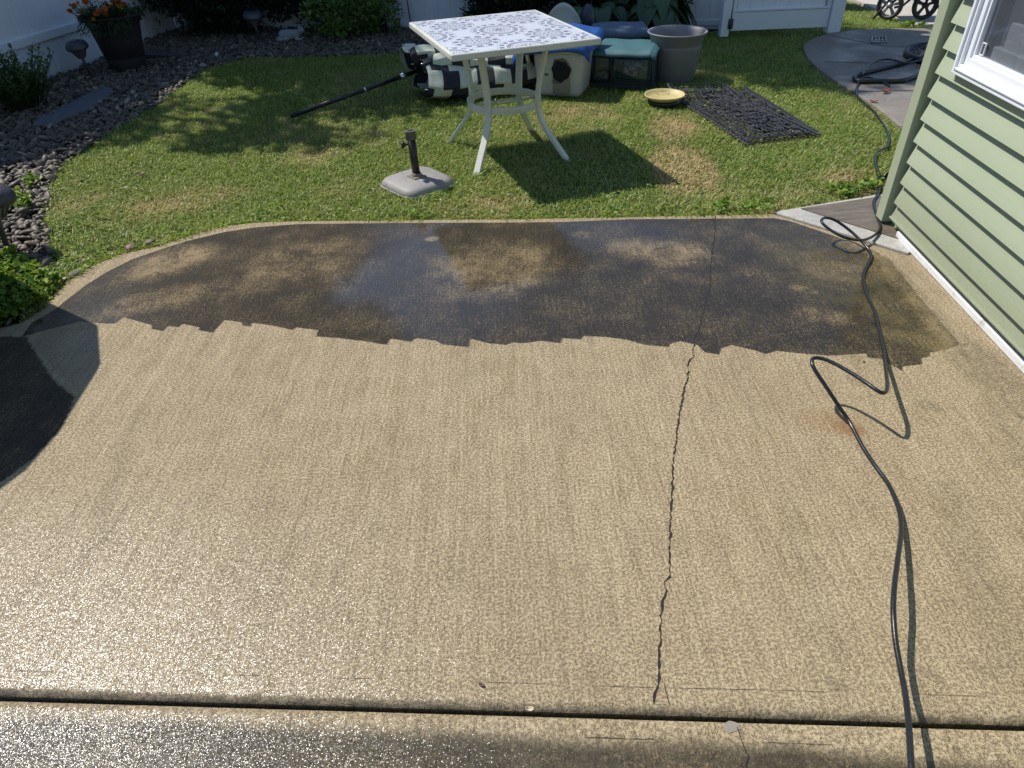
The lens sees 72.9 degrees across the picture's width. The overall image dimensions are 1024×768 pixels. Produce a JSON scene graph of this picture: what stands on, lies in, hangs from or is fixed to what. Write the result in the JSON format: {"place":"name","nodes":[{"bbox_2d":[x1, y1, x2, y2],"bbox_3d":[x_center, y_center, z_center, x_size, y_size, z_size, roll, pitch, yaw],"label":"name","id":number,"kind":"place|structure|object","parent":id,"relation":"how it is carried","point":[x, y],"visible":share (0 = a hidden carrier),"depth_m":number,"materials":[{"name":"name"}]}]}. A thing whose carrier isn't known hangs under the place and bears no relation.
{"place":"outdoors","nodes":[
{"label":"outdoors","id":0,"kind":"place"},
{"bbox_2d":[0,27,888,325],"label":"bed soil","id":1,"kind":"structure","parent":0,"point":[226,63],"depth_m":4.71,"materials":[{"name":"brown soil"}]},
{"bbox_2d":[0,183,16,246],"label":"solar light","id":2,"kind":"object","parent":1,"relation":"on","point":[8,197],"visible":0.94,"depth_m":3.47,"materials":[{"name":"grey plastic"}]},
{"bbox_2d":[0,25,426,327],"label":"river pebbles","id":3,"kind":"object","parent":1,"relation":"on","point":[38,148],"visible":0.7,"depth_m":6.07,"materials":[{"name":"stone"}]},
{"bbox_2d":[0,42,61,112],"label":"sedum plant","id":4,"kind":"object","parent":3,"relation":"on","point":[19,82],"visible":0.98,"depth_m":5.67,"materials":[{"name":"green plant"}]},
{"bbox_2d":[33,86,112,127],"bbox_3d":[-3.625,-2.350,5.847,0.289,0.024,1.166,1,37,5],"label":"landscape fabric","id":5,"kind":"object","parent":3,"relation":"on","point":[82,105],"visible":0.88,"depth_m":5.75,"materials":[{"name":"black fabric"}]},
{"bbox_2d":[65,39,92,76],"bbox_3d":[-4.063,-3.059,6.580,0.200,0.380,0.200,-2,47,0],"label":"solar light","id":6,"kind":"object","parent":3,"relation":"on","point":[77,48],"visible":0.99,"depth_m":6.45,"materials":[{"name":"grey plastic"}]},
{"bbox_2d":[78,8,146,71],"bbox_3d":[-3.823,-3.344,6.762,0.580,0.482,0.580,-2,37,0],"label":"flower pot","id":7,"kind":"object","parent":3,"relation":"on","point":[122,52],"visible":0.82,"depth_m":6.65,"materials":[{"name":"plastic"}]},
{"bbox_2d":[66,0,146,37],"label":"marigold plant","id":8,"kind":"object","parent":7,"relation":"in","point":[120,8],"visible":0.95,"depth_m":6.42,"materials":[{"name":"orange plant"}]},
{"bbox_2d":[145,52,179,59],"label":"slate slab","id":9,"kind":"structure","parent":3,"relation":"on","point":[148,55],"depth_m":7.19,"materials":[{"name":"grey stone"}]},
{"bbox_2d":[243,9,262,40],"bbox_3d":[-2.811,-3.898,7.610,0.210,0.380,0.210,0,49,-2],"label":"solar light","id":10,"kind":"object","parent":3,"relation":"on","point":[252,17],"visible":0.99,"depth_m":7.46,"materials":[{"name":"grey plastic"}]},
{"bbox_2d":[276,24,304,40],"bbox_3d":[-2.446,-3.870,7.644,0.333,0.168,0.131,-4,37,-2],"label":"rabbit figurine","id":11,"kind":"object","parent":3,"relation":"on","point":[288,34],"visible":0.99,"depth_m":7.62,"materials":[{"name":"stone"}]},
{"bbox_2d":[385,0,410,21],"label":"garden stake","id":12,"kind":"object","parent":3,"relation":"on","point":[407,6],"visible":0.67,"depth_m":7.88,"materials":[{"name":"metal"}]},
{"bbox_2d":[138,0,297,34],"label":"dark evergreen shrub","id":13,"kind":"object","parent":1,"relation":"on","point":[229,10],"visible":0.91,"depth_m":7.84,"materials":[{"name":"green plant"}]},
{"bbox_2d":[261,0,367,31],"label":"dark evergreen shrub","id":14,"kind":"object","parent":1,"relation":"on","point":[294,9],"visible":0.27,"depth_m":7.88,"materials":[{"name":"green plant"}]},
{"bbox_2d":[298,0,383,38],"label":"rhododendron bush","id":15,"kind":"object","parent":1,"relation":"on","point":[343,24],"visible":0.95,"depth_m":7.53,"materials":[{"name":"green plant"}]},
{"bbox_2d":[362,0,404,32],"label":"rhododendron bush","id":16,"kind":"object","parent":1,"relation":"on","point":[383,21],"visible":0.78,"depth_m":7.73,"materials":[{"name":"green plant"}]},
{"bbox_2d":[460,0,559,16],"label":"climbing shrub","id":17,"kind":"object","parent":1,"relation":"on","point":[482,7],"visible":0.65,"depth_m":7.43,"materials":[{"name":"green plant"}]},
{"bbox_2d":[554,0,694,24],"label":"climbing shrub","id":18,"kind":"object","parent":1,"relation":"on","point":[599,2],"visible":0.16,"depth_m":7.32,"materials":[{"name":"green plant"}]},
{"bbox_2d":[876,0,1023,373],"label":"house","id":19,"kind":"structure","parent":1,"relation":"on","point":[951,206],"depth_m":2.81,"materials":[{"name":"green"}]},
{"bbox_2d":[951,0,1023,110],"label":"window","id":20,"kind":"structure","parent":19,"relation":"in","point":[990,54],"depth_m":2.66,"materials":[{"name":"white plastic"}]},
{"bbox_2d":[11,0,931,324],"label":"lawn grass","id":21,"kind":"structure","parent":0,"point":[257,106],"depth_m":4.63,"materials":[{"name":"green plant"}]},
{"bbox_2d":[68,270,81,279],"bbox_3d":[-2.136,-0.529,3.389,0.072,0.051,0.043,-16,39,-17],"label":"stone","id":22,"kind":"object","parent":21,"relation":"on","point":[74,273],"visible":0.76,"depth_m":3.38,"materials":[{"name":"grey stone"}]},
{"bbox_2d":[125,244,136,251],"bbox_3d":[-1.985,-0.707,3.611,0.059,0.034,0.067,-2,37,0],"label":"stone","id":23,"kind":"object","parent":21,"relation":"on","point":[128,246],"visible":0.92,"depth_m":3.60,"materials":[{"name":"beige stone"}]},
{"bbox_2d":[142,239,154,247],"bbox_3d":[-1.914,-0.740,3.656,0.077,0.047,0.052,-2,37,0],"label":"stone","id":24,"kind":"object","parent":21,"relation":"on","point":[150,241],"visible":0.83,"depth_m":3.64,"materials":[{"name":"grey stone"}]},
{"bbox_2d":[290,42,536,117],"bbox_3d":[-0.770,-2.517,5.584,2.051,0.390,0.577,-9,38,-9],"label":"folded umbrella","id":25,"kind":"object","parent":21,"relation":"on","point":[436,73],"visible":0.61,"depth_m":5.52,"materials":[{"name":"black fabric"}]},
{"bbox_2d":[380,129,454,199],"bbox_3d":[-0.575,-1.331,4.100,0.370,0.327,0.370,-29,45,-30],"label":"umbrella stand","id":26,"kind":"object","parent":21,"relation":"on","point":[417,180],"visible":1,"depth_m":4.10,"materials":[{"name":"grey concrete"}]},
{"bbox_2d":[0,19,927,323],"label":"creeping weeds","id":27,"kind":"object","parent":21,"relation":"on","point":[16,297],"visible":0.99,"depth_m":3.36,"materials":[{"name":"green plant"}]},
{"bbox_2d":[409,10,600,176],"bbox_3d":[-0.069,-1.839,4.417,0.879,0.759,1.035,-14,39,-14],"label":"patio table","id":28,"kind":"object","parent":21,"relation":"on","point":[481,38],"visible":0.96,"depth_m":4.23,"materials":[{"name":"tile"}]},
{"bbox_2d":[512,23,605,96],"bbox_3d":[0.385,-2.636,5.650,0.635,0.456,0.554,10,39,16],"label":"shelter","id":29,"kind":"object","parent":21,"relation":"on","point":[567,72],"visible":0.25,"depth_m":5.49,"materials":[{"name":"beige plastic"}]},
{"bbox_2d":[549,3,580,23],"bbox_3d":[0.480,-3.371,6.480,0.356,0.343,0.075,9,39,15],"label":"plastic scoop","id":30,"kind":"object","parent":29,"relation":"on","point":[565,12],"visible":0.29,"depth_m":6.45,"materials":[{"name":"plastic"}]},
{"bbox_2d":[580,3,595,25],"bbox_3d":[0.735,-3.474,6.746,0.150,0.405,0.150,-2,37,0],"label":"plastic jug","id":31,"kind":"object","parent":21,"relation":"on","point":[587,16],"visible":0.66,"depth_m":6.63,"materials":[{"name":"plastic"}]},
{"bbox_2d":[565,0,637,22],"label":"hosta","id":32,"kind":"object","parent":21,"relation":"on","point":[608,11],"visible":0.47,"depth_m":7.01,"materials":[{"name":"green plant"}]},
{"bbox_2d":[591,21,649,40],"bbox_3d":[0.989,-3.152,6.416,0.525,0.307,0.426,-1,37,2],"label":"cushioned box","id":33,"kind":"object","parent":21,"relation":"on","point":[624,30],"visible":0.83,"depth_m":6.20,"materials":[{"name":"teal fabric"}]},
{"bbox_2d":[589,38,660,90],"bbox_3d":[0.951,-2.671,5.785,0.546,0.310,0.463,9,39,15],"label":"fabric pet shelter","id":34,"kind":"object","parent":21,"relation":"on","point":[626,64],"visible":0.93,"depth_m":5.63,"materials":[{"name":"fabric"}]},
{"bbox_2d":[623,0,697,28],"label":"hosta","id":35,"kind":"object","parent":21,"relation":"on","point":[651,13],"visible":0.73,"depth_m":6.89,"materials":[{"name":"green plant"}]},
{"bbox_2d":[644,88,684,108],"bbox_3d":[1.170,-2.189,5.330,0.306,0.082,0.306,-2,37,0],"label":"plant saucer","id":36,"kind":"object","parent":21,"relation":"on","point":[665,98],"visible":0.99,"depth_m":5.32,"materials":[{"name":"yellow plastic"}]},
{"bbox_2d":[647,25,707,82],"bbox_3d":[1.371,-2.762,5.825,0.492,0.379,0.492,-2,37,0],"label":"grey planter","id":37,"kind":"object","parent":21,"relation":"on","point":[680,49],"visible":0.92,"depth_m":5.71,"materials":[{"name":"plastic"}]},
{"bbox_2d":[697,87,818,132],"bbox_3d":[1.781,-2.035,5.138,0.423,0.013,1.174,-7,38,-6],"label":"rubber mat","id":38,"kind":"object","parent":21,"relation":"on","point":[762,100],"visible":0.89,"depth_m":5.23,"materials":[{"name":"black rubber"}]},
{"bbox_2d":[666,83,820,144],"bbox_3d":[1.633,-2.020,5.067,0.546,0.082,1.329,-10,38,-10],"label":"rubber mat","id":39,"kind":"object","parent":38,"relation":"on","point":[730,115],"visible":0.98,"depth_m":4.99,"materials":[{"name":"black rubber"}]},
{"bbox_2d":[718,0,846,36],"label":"garden gate","id":40,"kind":"structure","parent":21,"relation":"on","point":[741,15],"depth_m":7.01,"materials":[{"name":"white plastic"}]},
{"bbox_2d":[0,214,1023,730],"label":"patio","id":41,"kind":"structure","parent":0,"point":[606,468],"depth_m":2.18,"materials":[{"name":"concrete"}]},
{"bbox_2d":[810,76,914,767],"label":"pressure hose","id":42,"kind":"object","parent":41,"relation":"on","point":[906,703],"visible":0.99,"depth_m":2.23,"materials":[{"name":"black rubber"}]},
{"bbox_2d":[0,701,1023,767],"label":"slab","id":43,"kind":"structure","parent":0,"point":[50,735],"depth_m":1.54,"materials":[{"name":"concrete"}]},
{"bbox_2d":[587,721,831,767],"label":"slab crack","id":44,"kind":"object","parent":43,"relation":"on","point":[730,726],"visible":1,"depth_m":1.54,"materials":[{"name":"grey concrete"}]},
{"bbox_2d":[525,706,533,710],"bbox_3d":[0.041,0.746,1.592,0.021,0.007,0.012,0,37,-6],"label":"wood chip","id":45,"kind":"object","parent":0,"point":[529,708],"visible":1,"depth_m":1.59,"materials":[{"name":"beige wood"}]},
{"bbox_2d":[773,194,909,254],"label":"walkway slab","id":46,"kind":"structure","parent":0,"point":[803,216],"depth_m":3.52,"materials":[{"name":"concrete"}]},
{"bbox_2d":[801,196,898,238],"bbox_3d":[1.914,-0.918,3.656,0.495,0.001,0.572,-29,45,-31],"label":"wet walkway patch","id":47,"kind":"object","parent":46,"relation":"on","point":[859,212],"visible":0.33,"depth_m":3.64,"materials":[{"name":"concrete"}]},
{"bbox_2d":[802,28,931,130],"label":"garden path","id":48,"kind":"structure","parent":0,"point":[839,54],"depth_m":6.12,"materials":[{"name":"concrete"}]},
{"bbox_2d":[824,35,913,126],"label":"path joints","id":49,"kind":"object","parent":48,"relation":"on","point":[876,62],"visible":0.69,"depth_m":6.04,"materials":[{"name":"grey concrete"}]},
{"bbox_2d":[871,36,887,42],"bbox_3d":[3.546,-3.332,6.706,0.150,0.012,0.280,11,39,17],"label":"drain grate","id":50,"kind":"object","parent":48,"relation":"on","point":[878,39],"visible":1,"depth_m":6.69,"materials":[{"name":"grey metal"}]},
{"bbox_2d":[852,56,919,83],"bbox_3d":[3.486,-2.717,5.887,1.730,0.036,0.377,-25,43,-27],"label":"garden hose","id":51,"kind":"object","parent":48,"relation":"on","point":[855,79],"visible":0.62,"depth_m":5.56,"materials":[{"name":"black rubber"}]},
{"bbox_2d":[861,58,922,75],"bbox_3d":[3.261,-2.742,5.891,1.147,0.028,0.251,-20,41,-22],"label":"thin hose","id":52,"kind":"object","parent":48,"relation":"on","point":[890,59],"visible":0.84,"depth_m":5.86,"materials":[{"name":"black rubber"}]},
{"bbox_2d":[903,42,927,64],"bbox_3d":[3.904,-2.862,6.056,0.880,0.079,0.880,-2,37,0],"label":"coil","id":53,"kind":"object","parent":48,"relation":"on","point":[915,51],"visible":0.11,"depth_m":6.16,"materials":[{"name":"black rubber"}]},
{"bbox_2d":[847,0,940,28],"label":"driveway","id":54,"kind":"structure","parent":0,"point":[905,14],"depth_m":7.90,"materials":[{"name":"concrete"}]},
{"bbox_2d":[872,0,939,19],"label":"wheeled cart","id":55,"kind":"object","parent":54,"relation":"on","point":[890,4],"visible":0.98,"depth_m":7.43,"materials":[{"name":"black metal"}]},
{"label":"ground","id":56,"kind":"structure","parent":0,"visible":0},
{"bbox_2d":[0,0,175,82],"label":"side fence","id":57,"kind":"object","parent":56,"relation":"on","point":[52,25],"visible":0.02,"depth_m":6.76,"materials":[{"name":"white plastic"}]},
{"bbox_2d":[173,0,721,28],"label":"fence","id":58,"kind":"object","parent":56,"relation":"on","point":[706,13],"visible":0.15,"depth_m":7.94,"materials":[{"name":"white plastic"}]}
]}

